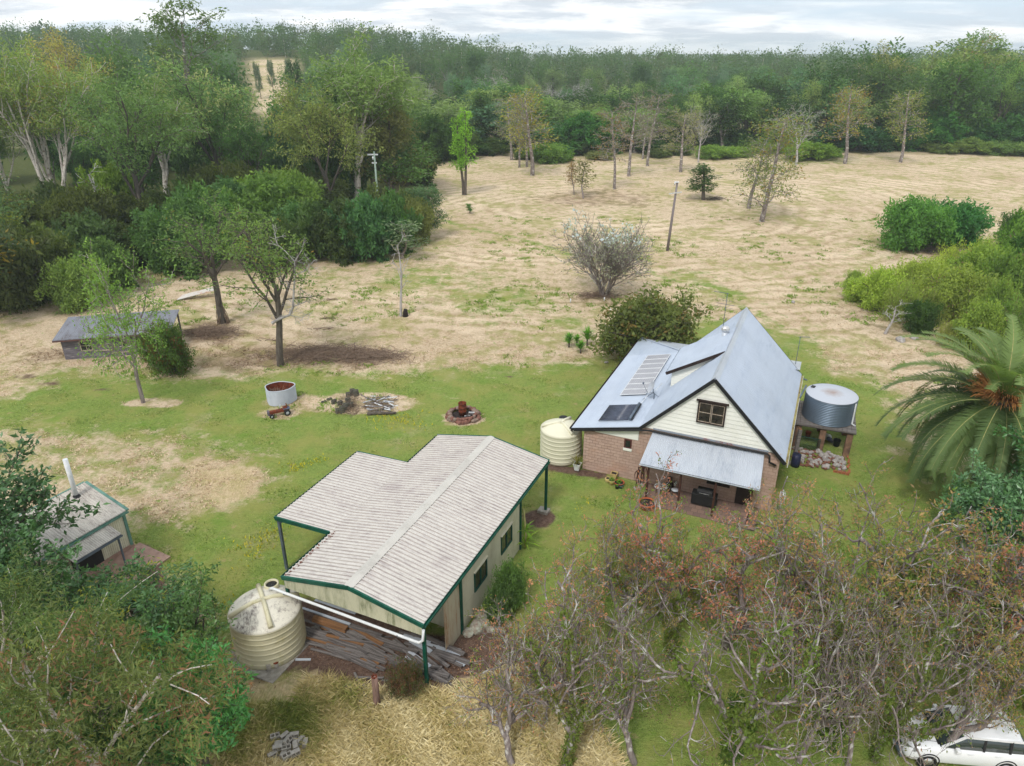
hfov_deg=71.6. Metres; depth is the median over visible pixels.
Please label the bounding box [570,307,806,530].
house
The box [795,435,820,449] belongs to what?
lattice panel
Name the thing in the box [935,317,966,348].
scrub bush
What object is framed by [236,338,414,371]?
dirt patch
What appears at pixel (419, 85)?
hill tree
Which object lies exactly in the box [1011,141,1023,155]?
edge shrub
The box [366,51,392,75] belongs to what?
hill tree
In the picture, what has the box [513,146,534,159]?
edge shrub
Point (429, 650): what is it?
plank
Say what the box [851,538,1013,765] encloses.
crooked tree
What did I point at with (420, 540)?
steel shed
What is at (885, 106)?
wood tree
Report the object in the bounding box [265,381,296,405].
open tank
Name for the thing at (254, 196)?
grove shrub
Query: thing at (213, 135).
grove tree
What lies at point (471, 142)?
grove shrub
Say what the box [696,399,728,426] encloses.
window
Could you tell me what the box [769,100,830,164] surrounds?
paddock tree
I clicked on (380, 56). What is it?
hill tree
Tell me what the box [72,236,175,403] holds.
feathery tree
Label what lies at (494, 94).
wood tree
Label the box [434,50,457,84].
hill tree
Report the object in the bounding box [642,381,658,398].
satellite dish
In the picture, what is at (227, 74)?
gum tree
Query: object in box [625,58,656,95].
hill tree
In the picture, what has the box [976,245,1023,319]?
scrub bush
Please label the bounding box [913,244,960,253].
brush pile
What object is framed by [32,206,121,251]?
grove shrub
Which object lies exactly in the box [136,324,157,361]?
shrub
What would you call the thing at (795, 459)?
plastic drum
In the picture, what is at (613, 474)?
plant pot
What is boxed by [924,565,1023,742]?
crooked tree
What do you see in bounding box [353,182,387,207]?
grove shrub
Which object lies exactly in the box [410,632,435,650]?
plank
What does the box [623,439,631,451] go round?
small window
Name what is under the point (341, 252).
grove shrub
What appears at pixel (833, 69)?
wood tree
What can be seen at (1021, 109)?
wood tree
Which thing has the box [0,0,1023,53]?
sky
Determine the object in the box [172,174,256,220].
grove shrub
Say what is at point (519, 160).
paddock tree
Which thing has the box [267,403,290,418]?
ride on tractor
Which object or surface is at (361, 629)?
plank
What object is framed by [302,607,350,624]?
plank
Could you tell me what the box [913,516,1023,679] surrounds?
crooked tree
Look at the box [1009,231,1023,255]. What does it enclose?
bank tree
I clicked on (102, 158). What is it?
grove tree
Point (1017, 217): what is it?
bank tree
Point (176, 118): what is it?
gum tree
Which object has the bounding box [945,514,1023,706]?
crooked tree
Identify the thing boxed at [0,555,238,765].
gum
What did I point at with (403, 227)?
sapling
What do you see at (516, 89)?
wood tree
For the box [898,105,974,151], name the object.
tree
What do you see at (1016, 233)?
scrub bush
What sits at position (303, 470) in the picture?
yellow weeds
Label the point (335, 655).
plank
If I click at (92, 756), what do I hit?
gum
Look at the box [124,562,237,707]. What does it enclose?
fine leaved tree
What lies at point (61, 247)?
grove shrub
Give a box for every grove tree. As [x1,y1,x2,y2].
[0,137,8,165]
[18,97,73,184]
[44,92,99,157]
[48,123,99,178]
[50,125,95,185]
[60,107,121,172]
[94,90,147,173]
[103,117,162,192]
[140,122,176,166]
[165,95,241,183]
[186,90,241,175]
[208,106,283,173]
[214,122,265,173]
[227,117,266,165]
[256,104,308,171]
[297,85,373,199]
[362,140,441,191]
[364,113,420,178]
[406,103,434,128]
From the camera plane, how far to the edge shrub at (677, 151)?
191.25 m
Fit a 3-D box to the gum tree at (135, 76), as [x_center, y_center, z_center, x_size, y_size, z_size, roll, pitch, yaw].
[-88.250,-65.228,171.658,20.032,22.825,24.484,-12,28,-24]
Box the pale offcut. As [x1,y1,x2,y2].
[295,658,310,660]
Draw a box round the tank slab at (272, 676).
[224,626,309,683]
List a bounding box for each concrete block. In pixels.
[266,664,270,670]
[267,749,277,760]
[270,732,279,740]
[272,743,281,750]
[280,730,289,739]
[281,743,291,751]
[281,750,290,761]
[282,734,292,744]
[289,731,298,737]
[290,747,300,757]
[292,739,298,749]
[297,735,304,744]
[302,737,308,748]
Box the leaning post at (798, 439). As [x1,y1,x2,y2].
[794,428,801,451]
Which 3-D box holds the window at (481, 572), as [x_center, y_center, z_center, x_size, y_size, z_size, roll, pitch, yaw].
[-1.532,9.445,35.076,0.130,1.235,1.460,11,27,22]
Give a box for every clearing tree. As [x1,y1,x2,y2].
[252,61,263,96]
[265,58,275,91]
[284,58,293,74]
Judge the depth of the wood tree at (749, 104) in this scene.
196.77 m
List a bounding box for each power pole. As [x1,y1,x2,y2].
[367,151,377,189]
[666,181,681,250]
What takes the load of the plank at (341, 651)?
on the plank
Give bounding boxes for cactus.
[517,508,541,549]
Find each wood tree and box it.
[407,86,433,114]
[410,81,440,99]
[412,95,475,131]
[426,90,471,123]
[432,100,451,113]
[447,78,472,105]
[457,76,492,107]
[460,85,508,133]
[462,98,535,151]
[468,91,500,137]
[470,75,529,134]
[472,68,510,128]
[496,89,540,115]
[502,83,530,119]
[503,93,563,136]
[503,100,546,122]
[513,83,538,98]
[520,92,553,128]
[534,95,583,126]
[537,82,565,102]
[538,93,576,122]
[541,105,574,124]
[555,107,611,125]
[560,78,592,98]
[563,87,614,110]
[572,88,635,123]
[577,99,612,111]
[578,96,628,114]
[590,104,656,152]
[600,91,630,108]
[603,80,649,111]
[615,86,668,126]
[631,103,678,137]
[639,78,687,111]
[647,90,688,133]
[649,82,720,134]
[656,72,708,97]
[661,95,705,131]
[674,91,719,149]
[687,87,752,145]
[689,83,738,130]
[693,80,724,96]
[710,84,780,138]
[712,70,748,97]
[723,73,754,118]
[735,73,795,128]
[740,67,786,132]
[742,92,778,133]
[749,89,818,134]
[753,67,807,134]
[777,67,833,128]
[786,77,822,130]
[789,77,830,138]
[796,59,861,132]
[797,53,859,130]
[797,71,855,132]
[825,84,883,124]
[834,60,880,88]
[847,36,911,76]
[848,59,885,122]
[851,56,914,127]
[871,75,940,130]
[891,70,931,89]
[895,54,923,87]
[895,69,955,125]
[907,53,933,81]
[909,53,1001,133]
[912,36,992,102]
[920,50,962,105]
[938,31,1008,71]
[944,59,1007,120]
[969,62,1012,117]
[974,40,1014,118]
[982,53,1023,120]
[986,64,1023,120]
[990,59,1023,121]
[994,86,1023,119]
[1013,77,1023,127]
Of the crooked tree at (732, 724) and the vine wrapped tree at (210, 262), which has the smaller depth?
the crooked tree at (732, 724)
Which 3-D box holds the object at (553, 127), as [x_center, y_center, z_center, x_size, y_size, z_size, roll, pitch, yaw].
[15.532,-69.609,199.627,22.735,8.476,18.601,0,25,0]
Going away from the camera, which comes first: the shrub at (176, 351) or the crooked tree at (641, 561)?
the crooked tree at (641, 561)
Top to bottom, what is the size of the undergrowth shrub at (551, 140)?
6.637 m
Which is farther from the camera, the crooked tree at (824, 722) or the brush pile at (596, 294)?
the brush pile at (596, 294)
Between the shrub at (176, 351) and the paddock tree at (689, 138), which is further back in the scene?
the paddock tree at (689, 138)
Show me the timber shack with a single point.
(69, 333)
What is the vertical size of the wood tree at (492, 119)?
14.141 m
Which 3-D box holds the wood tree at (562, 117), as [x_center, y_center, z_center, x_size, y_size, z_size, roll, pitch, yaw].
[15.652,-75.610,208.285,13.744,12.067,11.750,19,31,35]
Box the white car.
[892,703,1023,765]
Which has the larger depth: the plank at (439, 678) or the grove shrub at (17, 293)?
the grove shrub at (17, 293)
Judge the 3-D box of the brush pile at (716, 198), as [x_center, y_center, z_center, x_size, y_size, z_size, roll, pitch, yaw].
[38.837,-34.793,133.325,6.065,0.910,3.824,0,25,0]
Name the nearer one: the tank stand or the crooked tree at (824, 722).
the crooked tree at (824, 722)
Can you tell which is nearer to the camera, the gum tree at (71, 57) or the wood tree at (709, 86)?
the gum tree at (71, 57)
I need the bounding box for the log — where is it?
[367,411,395,415]
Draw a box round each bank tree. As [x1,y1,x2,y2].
[993,207,1023,244]
[995,210,1023,229]
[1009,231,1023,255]
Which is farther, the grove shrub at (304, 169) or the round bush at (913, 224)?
the grove shrub at (304, 169)
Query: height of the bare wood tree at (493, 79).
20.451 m
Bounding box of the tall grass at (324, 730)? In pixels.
[160,660,630,765]
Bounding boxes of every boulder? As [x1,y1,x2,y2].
[462,627,473,637]
[469,618,484,635]
[474,611,488,618]
[479,617,488,629]
[486,624,496,634]
[895,336,905,342]
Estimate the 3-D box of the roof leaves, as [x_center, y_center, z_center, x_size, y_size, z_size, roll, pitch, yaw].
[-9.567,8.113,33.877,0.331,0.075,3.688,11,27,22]
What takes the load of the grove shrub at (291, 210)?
on the ground at (860, 187)
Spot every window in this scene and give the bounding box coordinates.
[474,555,487,592]
[501,521,512,555]
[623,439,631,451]
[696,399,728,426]
[707,481,729,487]
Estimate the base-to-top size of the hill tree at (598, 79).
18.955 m
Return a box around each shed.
[10,458,170,603]
[268,434,549,685]
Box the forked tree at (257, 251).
[204,204,335,366]
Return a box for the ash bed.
[452,410,472,417]
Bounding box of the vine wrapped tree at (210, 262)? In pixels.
[146,188,278,323]
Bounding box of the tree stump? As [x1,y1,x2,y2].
[403,309,407,316]
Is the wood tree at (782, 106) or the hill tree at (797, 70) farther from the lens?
the hill tree at (797, 70)
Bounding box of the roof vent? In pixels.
[721,326,729,336]
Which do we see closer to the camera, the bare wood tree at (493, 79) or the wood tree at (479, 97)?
the wood tree at (479, 97)
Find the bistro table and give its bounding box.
[654,482,667,490]
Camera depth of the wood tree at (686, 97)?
207.72 m
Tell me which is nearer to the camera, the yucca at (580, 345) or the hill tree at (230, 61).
the yucca at (580, 345)
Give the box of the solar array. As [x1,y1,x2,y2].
[620,354,670,394]
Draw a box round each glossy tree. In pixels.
[0,426,110,590]
[0,508,99,674]
[41,548,198,656]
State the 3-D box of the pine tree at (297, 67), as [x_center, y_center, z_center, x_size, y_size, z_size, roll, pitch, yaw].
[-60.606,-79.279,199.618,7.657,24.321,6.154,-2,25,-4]
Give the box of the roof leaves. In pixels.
[285,531,334,574]
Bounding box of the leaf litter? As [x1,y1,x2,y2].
[200,326,1022,765]
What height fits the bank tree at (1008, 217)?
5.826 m
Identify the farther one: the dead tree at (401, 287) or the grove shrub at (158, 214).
the grove shrub at (158, 214)
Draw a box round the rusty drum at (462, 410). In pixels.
[458,401,466,415]
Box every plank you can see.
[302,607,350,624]
[304,619,362,639]
[305,641,362,657]
[306,627,359,650]
[306,633,350,659]
[306,636,344,647]
[309,627,356,645]
[310,647,333,654]
[312,615,347,632]
[313,635,334,642]
[314,599,355,613]
[320,630,393,637]
[323,648,377,672]
[325,628,369,654]
[326,633,363,646]
[326,642,394,665]
[326,646,375,667]
[327,618,378,635]
[327,646,359,658]
[330,629,378,656]
[331,653,384,671]
[338,618,381,636]
[339,637,386,645]
[341,642,386,658]
[343,633,400,664]
[345,647,384,659]
[346,630,403,652]
[348,628,383,645]
[348,629,417,652]
[351,652,385,664]
[352,630,400,658]
[357,676,383,678]
[363,657,384,669]
[367,633,396,643]
[392,638,423,667]
[398,630,436,644]
[404,634,430,643]
[404,662,449,677]
[407,660,441,668]
[408,651,431,666]
[409,638,431,652]
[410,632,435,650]
[410,644,455,661]
[414,638,460,655]
[414,648,451,677]
[417,666,448,683]
[419,634,465,655]
[427,652,449,667]
[433,649,469,664]
[440,657,462,666]
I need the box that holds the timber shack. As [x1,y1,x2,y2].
[52,309,182,359]
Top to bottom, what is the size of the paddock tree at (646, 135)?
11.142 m
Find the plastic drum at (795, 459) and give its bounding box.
[791,452,800,467]
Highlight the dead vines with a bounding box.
[216,298,229,324]
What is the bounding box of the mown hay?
[0,229,1009,765]
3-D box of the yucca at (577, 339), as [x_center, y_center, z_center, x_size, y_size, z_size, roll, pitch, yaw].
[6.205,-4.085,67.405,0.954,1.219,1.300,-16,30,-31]
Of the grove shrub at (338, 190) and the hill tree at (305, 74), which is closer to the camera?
the grove shrub at (338, 190)
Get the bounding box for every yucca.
[562,332,575,346]
[572,334,583,343]
[575,339,586,353]
[578,326,595,345]
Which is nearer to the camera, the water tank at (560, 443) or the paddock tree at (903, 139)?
the water tank at (560, 443)
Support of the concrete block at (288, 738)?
on the concrete block
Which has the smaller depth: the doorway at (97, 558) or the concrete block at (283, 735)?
the concrete block at (283, 735)
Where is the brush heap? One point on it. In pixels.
(352, 408)
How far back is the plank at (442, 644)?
33.00 m
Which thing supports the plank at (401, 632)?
on the plank
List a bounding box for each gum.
[0,535,109,762]
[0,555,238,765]
[0,569,253,765]
[122,46,267,172]
[135,0,237,101]
[400,184,427,197]
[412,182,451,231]
[854,39,918,123]
[911,30,1023,104]
[935,28,1009,117]
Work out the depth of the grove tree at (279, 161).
133.12 m
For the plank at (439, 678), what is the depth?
31.29 m
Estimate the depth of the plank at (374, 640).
33.39 m
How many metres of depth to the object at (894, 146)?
193.77 m
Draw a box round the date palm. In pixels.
[871,312,1023,498]
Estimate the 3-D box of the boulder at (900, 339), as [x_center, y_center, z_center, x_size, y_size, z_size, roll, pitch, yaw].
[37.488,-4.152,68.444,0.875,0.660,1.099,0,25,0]
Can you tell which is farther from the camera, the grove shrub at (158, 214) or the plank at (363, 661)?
the grove shrub at (158, 214)
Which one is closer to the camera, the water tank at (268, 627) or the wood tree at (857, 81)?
the water tank at (268, 627)
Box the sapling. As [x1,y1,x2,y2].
[380,217,430,258]
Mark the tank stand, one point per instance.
(849, 432)
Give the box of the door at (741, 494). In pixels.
[734,487,750,505]
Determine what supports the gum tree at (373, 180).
on the ground at (860, 187)
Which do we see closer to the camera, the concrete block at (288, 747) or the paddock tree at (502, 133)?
the concrete block at (288, 747)
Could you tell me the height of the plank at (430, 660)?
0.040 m
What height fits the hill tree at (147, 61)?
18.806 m
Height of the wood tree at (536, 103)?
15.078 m
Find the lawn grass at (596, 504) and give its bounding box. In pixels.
[0,348,1018,765]
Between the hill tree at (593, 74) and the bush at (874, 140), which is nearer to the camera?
the bush at (874, 140)
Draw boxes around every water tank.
[227,578,305,669]
[540,415,581,466]
[802,383,858,427]
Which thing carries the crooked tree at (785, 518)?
on the ground at (860, 187)
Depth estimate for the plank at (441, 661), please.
32.41 m
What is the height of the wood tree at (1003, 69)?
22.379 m
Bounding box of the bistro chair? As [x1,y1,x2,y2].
[671,480,678,496]
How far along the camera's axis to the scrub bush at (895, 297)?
72.51 m
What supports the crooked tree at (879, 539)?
on the ground at (860, 187)
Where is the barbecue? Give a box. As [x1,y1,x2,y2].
[691,486,717,507]
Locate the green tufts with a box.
[118,215,997,420]
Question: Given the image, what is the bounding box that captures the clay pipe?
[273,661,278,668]
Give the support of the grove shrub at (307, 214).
on the ground at (860, 187)
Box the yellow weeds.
[219,409,593,608]
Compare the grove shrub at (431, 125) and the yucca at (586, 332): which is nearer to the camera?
the yucca at (586, 332)
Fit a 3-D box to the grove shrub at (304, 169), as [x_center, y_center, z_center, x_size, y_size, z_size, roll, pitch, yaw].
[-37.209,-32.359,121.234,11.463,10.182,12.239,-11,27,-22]
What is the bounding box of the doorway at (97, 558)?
[70,550,104,574]
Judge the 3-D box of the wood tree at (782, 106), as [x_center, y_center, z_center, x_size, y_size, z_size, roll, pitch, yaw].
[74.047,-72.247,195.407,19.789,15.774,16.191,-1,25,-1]
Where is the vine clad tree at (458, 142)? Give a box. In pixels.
[448,107,478,194]
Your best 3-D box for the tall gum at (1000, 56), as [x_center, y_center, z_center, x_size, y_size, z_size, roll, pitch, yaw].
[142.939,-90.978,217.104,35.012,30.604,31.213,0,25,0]
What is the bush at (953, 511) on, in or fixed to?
on the ground at (860, 187)
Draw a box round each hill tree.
[11,55,30,81]
[22,43,51,70]
[138,48,161,77]
[139,50,157,77]
[211,50,240,76]
[301,58,317,81]
[303,66,325,118]
[305,58,331,79]
[365,48,385,68]
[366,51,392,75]
[405,70,429,93]
[423,88,439,106]
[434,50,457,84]
[443,71,460,100]
[443,74,456,98]
[460,64,489,90]
[461,48,490,80]
[477,63,492,78]
[491,74,500,85]
[524,73,541,93]
[532,60,548,95]
[539,67,567,98]
[557,85,573,101]
[579,65,606,93]
[579,66,606,97]
[579,71,601,96]
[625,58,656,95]
[637,67,655,94]
[706,66,730,88]
[713,76,729,88]
[716,70,728,90]
[745,63,770,81]
[789,61,817,80]
[805,57,828,73]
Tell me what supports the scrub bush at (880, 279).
on the ground at (860, 187)
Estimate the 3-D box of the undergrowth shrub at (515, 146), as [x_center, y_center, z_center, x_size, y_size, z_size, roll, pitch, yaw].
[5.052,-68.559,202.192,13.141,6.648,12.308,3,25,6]
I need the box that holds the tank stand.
[792,400,856,456]
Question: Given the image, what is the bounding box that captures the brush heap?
[335,390,399,418]
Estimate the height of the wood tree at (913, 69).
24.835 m
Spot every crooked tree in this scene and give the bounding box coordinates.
[442,594,606,765]
[464,514,624,733]
[493,562,695,765]
[548,497,705,667]
[557,450,766,662]
[569,586,673,765]
[579,508,698,616]
[612,533,863,765]
[682,503,885,703]
[716,473,898,649]
[744,483,1023,739]
[763,454,1002,657]
[779,551,945,753]
[796,599,906,765]
[809,577,912,765]
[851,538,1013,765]
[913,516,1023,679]
[919,498,1023,663]
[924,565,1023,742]
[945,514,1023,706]
[946,508,1023,718]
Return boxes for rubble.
[788,446,846,472]
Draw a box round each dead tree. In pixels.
[72,163,104,195]
[388,230,414,316]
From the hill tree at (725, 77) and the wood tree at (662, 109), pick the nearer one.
the wood tree at (662, 109)
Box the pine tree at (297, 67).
[284,55,309,118]
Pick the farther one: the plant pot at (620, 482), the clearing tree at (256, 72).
the clearing tree at (256, 72)
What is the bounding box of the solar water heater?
[598,383,662,420]
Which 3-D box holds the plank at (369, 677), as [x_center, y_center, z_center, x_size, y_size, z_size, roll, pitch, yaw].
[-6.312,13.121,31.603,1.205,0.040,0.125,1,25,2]
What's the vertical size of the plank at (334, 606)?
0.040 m
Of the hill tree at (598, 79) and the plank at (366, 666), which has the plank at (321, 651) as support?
the plank at (366, 666)
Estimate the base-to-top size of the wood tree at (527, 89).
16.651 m
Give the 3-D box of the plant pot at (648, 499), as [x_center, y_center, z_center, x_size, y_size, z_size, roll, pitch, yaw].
[8.265,7.464,43.449,1.080,0.420,1.080,0,25,0]
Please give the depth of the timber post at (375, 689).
29.84 m
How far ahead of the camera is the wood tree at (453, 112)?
193.83 m
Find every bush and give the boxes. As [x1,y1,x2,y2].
[382,650,426,704]
[549,204,656,296]
[838,274,869,303]
[843,268,863,288]
[851,264,912,311]
[873,193,962,252]
[878,274,922,322]
[887,256,939,299]
[914,257,989,320]
[920,286,948,325]
[922,253,951,290]
[925,196,996,249]
[932,238,971,265]
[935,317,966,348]
[935,465,1006,549]
[939,447,1023,577]
[943,233,1008,275]
[947,268,1020,319]
[947,291,1008,356]
[965,232,1001,252]
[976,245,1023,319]
[978,273,1023,311]
[987,290,1023,344]
[993,423,1023,494]
[995,210,1023,255]
[1002,321,1023,350]
[1004,514,1023,639]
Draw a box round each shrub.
[0,181,39,210]
[0,192,67,229]
[0,211,23,230]
[0,218,55,314]
[4,220,83,308]
[15,176,67,210]
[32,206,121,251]
[33,249,112,314]
[42,178,123,227]
[66,234,144,297]
[74,156,144,200]
[97,217,147,264]
[104,190,151,227]
[114,216,163,268]
[123,190,236,282]
[129,200,175,225]
[132,187,168,213]
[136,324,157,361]
[137,314,196,380]
[161,173,219,201]
[161,179,239,268]
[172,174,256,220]
[176,161,234,186]
[200,157,262,187]
[204,169,309,229]
[230,209,306,272]
[233,164,326,203]
[256,199,318,257]
[266,163,321,179]
[284,196,341,259]
[302,171,352,202]
[304,196,364,266]
[322,188,406,263]
[329,197,355,210]
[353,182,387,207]
[373,186,423,254]
[382,186,414,206]
[396,140,444,186]
[402,193,437,246]
[408,112,463,160]
[409,126,443,157]
[427,145,447,159]
[437,116,479,161]
[465,203,471,212]
[471,135,491,154]
[477,136,509,155]
[479,580,515,627]
[487,553,531,616]
[509,133,541,150]
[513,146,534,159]
[525,141,572,164]
[536,135,565,143]
[559,147,574,160]
[566,138,595,154]
[584,150,615,159]
[586,283,712,373]
[614,134,629,150]
[626,137,668,151]
[641,147,672,158]
[655,132,689,144]
[661,143,693,155]
[662,127,692,146]
[690,144,744,159]
[693,128,733,146]
[693,131,711,147]
[721,145,756,157]
[724,129,768,146]
[737,137,776,153]
[766,130,801,142]
[772,137,815,152]
[779,140,843,159]
[813,140,853,150]
[813,148,844,156]
[883,300,912,333]
[901,297,945,335]
[919,140,974,153]
[955,136,1006,154]
[976,139,1023,156]
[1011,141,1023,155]
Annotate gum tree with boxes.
[0,30,122,191]
[0,108,32,190]
[0,170,33,233]
[0,221,38,282]
[21,24,116,97]
[45,61,120,163]
[58,63,212,200]
[70,30,154,109]
[103,69,214,196]
[111,62,182,123]
[174,43,259,118]
[258,73,384,194]
[262,90,301,127]
[271,64,328,114]
[292,21,438,197]
[314,38,421,193]
[351,98,436,189]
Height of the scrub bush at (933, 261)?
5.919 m
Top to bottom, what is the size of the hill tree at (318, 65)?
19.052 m
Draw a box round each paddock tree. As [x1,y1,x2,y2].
[489,93,523,159]
[497,83,558,175]
[502,109,534,167]
[504,94,540,166]
[563,158,578,194]
[571,156,596,198]
[591,102,633,188]
[610,90,659,176]
[634,116,657,158]
[635,86,676,165]
[657,105,706,171]
[679,102,717,161]
[685,163,723,199]
[726,106,815,221]
[730,132,789,208]
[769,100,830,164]
[820,82,877,163]
[881,86,933,162]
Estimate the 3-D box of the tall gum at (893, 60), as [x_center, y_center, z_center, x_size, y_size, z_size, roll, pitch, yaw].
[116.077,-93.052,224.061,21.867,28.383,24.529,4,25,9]
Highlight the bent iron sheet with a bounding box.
[177,287,213,299]
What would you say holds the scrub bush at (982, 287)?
on the ground at (860, 187)
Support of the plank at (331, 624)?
on the plank at (387, 645)
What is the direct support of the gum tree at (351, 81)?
on the ground at (860, 187)
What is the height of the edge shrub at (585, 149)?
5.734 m
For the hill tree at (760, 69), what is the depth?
321.37 m
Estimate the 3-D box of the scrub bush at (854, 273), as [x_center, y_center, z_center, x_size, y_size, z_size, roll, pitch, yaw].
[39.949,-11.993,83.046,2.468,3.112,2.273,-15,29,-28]
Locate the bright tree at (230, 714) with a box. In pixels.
[122,621,258,765]
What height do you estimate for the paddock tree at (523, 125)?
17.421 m
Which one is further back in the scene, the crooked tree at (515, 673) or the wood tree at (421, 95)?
the wood tree at (421, 95)
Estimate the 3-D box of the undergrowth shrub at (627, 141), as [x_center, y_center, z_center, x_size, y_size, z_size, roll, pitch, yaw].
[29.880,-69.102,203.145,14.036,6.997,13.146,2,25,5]
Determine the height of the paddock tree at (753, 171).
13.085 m
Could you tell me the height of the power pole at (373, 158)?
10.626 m
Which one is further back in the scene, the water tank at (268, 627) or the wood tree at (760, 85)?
the wood tree at (760, 85)
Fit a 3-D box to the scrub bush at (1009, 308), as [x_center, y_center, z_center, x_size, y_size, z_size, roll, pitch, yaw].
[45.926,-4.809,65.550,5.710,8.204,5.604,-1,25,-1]
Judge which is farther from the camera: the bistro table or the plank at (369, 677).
the bistro table
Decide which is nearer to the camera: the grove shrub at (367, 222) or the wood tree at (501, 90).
the grove shrub at (367, 222)
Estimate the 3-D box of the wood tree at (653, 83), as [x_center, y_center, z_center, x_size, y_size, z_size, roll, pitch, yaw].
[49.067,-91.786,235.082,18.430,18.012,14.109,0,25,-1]
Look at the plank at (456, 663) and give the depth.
32.27 m
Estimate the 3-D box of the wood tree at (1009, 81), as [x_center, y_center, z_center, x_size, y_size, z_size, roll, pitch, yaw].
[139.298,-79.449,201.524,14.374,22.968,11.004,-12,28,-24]
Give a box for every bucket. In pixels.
[805,430,811,436]
[833,438,840,446]
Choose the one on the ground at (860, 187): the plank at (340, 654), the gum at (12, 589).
the gum at (12, 589)
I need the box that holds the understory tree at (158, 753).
[0,657,211,765]
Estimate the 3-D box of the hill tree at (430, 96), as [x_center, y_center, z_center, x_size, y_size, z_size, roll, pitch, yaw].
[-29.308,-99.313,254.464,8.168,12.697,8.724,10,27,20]
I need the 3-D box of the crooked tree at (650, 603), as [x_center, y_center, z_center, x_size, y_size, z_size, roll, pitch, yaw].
[4.909,9.065,31.873,6.674,11.158,6.016,0,25,1]
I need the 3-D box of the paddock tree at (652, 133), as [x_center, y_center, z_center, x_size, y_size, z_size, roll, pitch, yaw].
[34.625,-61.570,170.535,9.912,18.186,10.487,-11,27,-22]
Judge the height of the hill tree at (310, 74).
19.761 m
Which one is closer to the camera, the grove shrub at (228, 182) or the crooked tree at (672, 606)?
the crooked tree at (672, 606)
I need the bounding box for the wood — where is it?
[0,16,1023,95]
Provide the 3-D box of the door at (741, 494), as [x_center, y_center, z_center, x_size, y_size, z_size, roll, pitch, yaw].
[14.169,6.535,43.334,0.900,2.100,0.040,11,27,22]
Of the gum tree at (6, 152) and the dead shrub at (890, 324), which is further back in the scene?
the gum tree at (6, 152)
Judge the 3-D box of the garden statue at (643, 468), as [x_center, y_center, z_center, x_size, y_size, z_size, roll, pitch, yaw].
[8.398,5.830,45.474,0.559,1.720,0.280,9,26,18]
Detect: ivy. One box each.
[719,687,762,765]
[815,681,854,756]
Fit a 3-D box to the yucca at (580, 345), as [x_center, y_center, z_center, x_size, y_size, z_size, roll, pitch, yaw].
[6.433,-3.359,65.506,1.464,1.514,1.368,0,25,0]
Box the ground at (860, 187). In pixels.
[0,49,1023,765]
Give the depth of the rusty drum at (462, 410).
54.05 m
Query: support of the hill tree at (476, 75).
on the ground at (860, 187)
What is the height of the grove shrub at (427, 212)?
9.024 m
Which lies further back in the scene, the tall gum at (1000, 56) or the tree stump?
the tall gum at (1000, 56)
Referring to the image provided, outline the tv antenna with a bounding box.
[715,291,732,325]
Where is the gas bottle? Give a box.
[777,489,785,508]
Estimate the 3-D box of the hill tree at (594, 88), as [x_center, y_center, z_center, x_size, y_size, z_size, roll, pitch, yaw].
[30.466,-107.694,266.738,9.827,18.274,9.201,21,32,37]
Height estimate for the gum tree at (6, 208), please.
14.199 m
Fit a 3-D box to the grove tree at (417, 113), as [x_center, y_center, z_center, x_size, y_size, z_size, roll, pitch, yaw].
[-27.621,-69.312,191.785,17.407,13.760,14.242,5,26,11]
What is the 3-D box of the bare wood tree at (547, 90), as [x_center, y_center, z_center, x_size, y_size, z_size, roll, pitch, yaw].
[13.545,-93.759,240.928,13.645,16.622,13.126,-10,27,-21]
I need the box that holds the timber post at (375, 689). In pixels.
[371,673,379,705]
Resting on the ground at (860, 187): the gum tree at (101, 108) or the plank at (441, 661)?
the gum tree at (101, 108)
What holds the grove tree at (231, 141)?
on the ground at (860, 187)
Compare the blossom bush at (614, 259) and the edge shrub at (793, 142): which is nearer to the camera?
the blossom bush at (614, 259)
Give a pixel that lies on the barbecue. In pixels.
(702, 495)
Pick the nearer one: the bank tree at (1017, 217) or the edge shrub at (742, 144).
the bank tree at (1017, 217)
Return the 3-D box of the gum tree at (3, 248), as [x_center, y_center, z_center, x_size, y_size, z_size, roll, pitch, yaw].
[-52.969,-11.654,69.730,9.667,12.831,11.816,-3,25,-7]
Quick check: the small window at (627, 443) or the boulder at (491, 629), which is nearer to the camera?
the boulder at (491, 629)
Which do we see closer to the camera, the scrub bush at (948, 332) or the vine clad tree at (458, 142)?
the scrub bush at (948, 332)
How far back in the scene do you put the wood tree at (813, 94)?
200.82 m
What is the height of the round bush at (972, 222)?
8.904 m
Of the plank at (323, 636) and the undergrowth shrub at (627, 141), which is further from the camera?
the undergrowth shrub at (627, 141)
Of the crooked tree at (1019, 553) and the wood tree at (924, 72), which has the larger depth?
the wood tree at (924, 72)
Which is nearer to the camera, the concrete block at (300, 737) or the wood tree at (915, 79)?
the concrete block at (300, 737)
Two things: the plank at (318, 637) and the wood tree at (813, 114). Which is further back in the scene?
the wood tree at (813, 114)
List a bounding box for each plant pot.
[568,454,585,470]
[608,477,616,484]
[610,471,617,479]
[614,479,624,485]
[639,497,654,510]
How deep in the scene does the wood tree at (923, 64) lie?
231.65 m

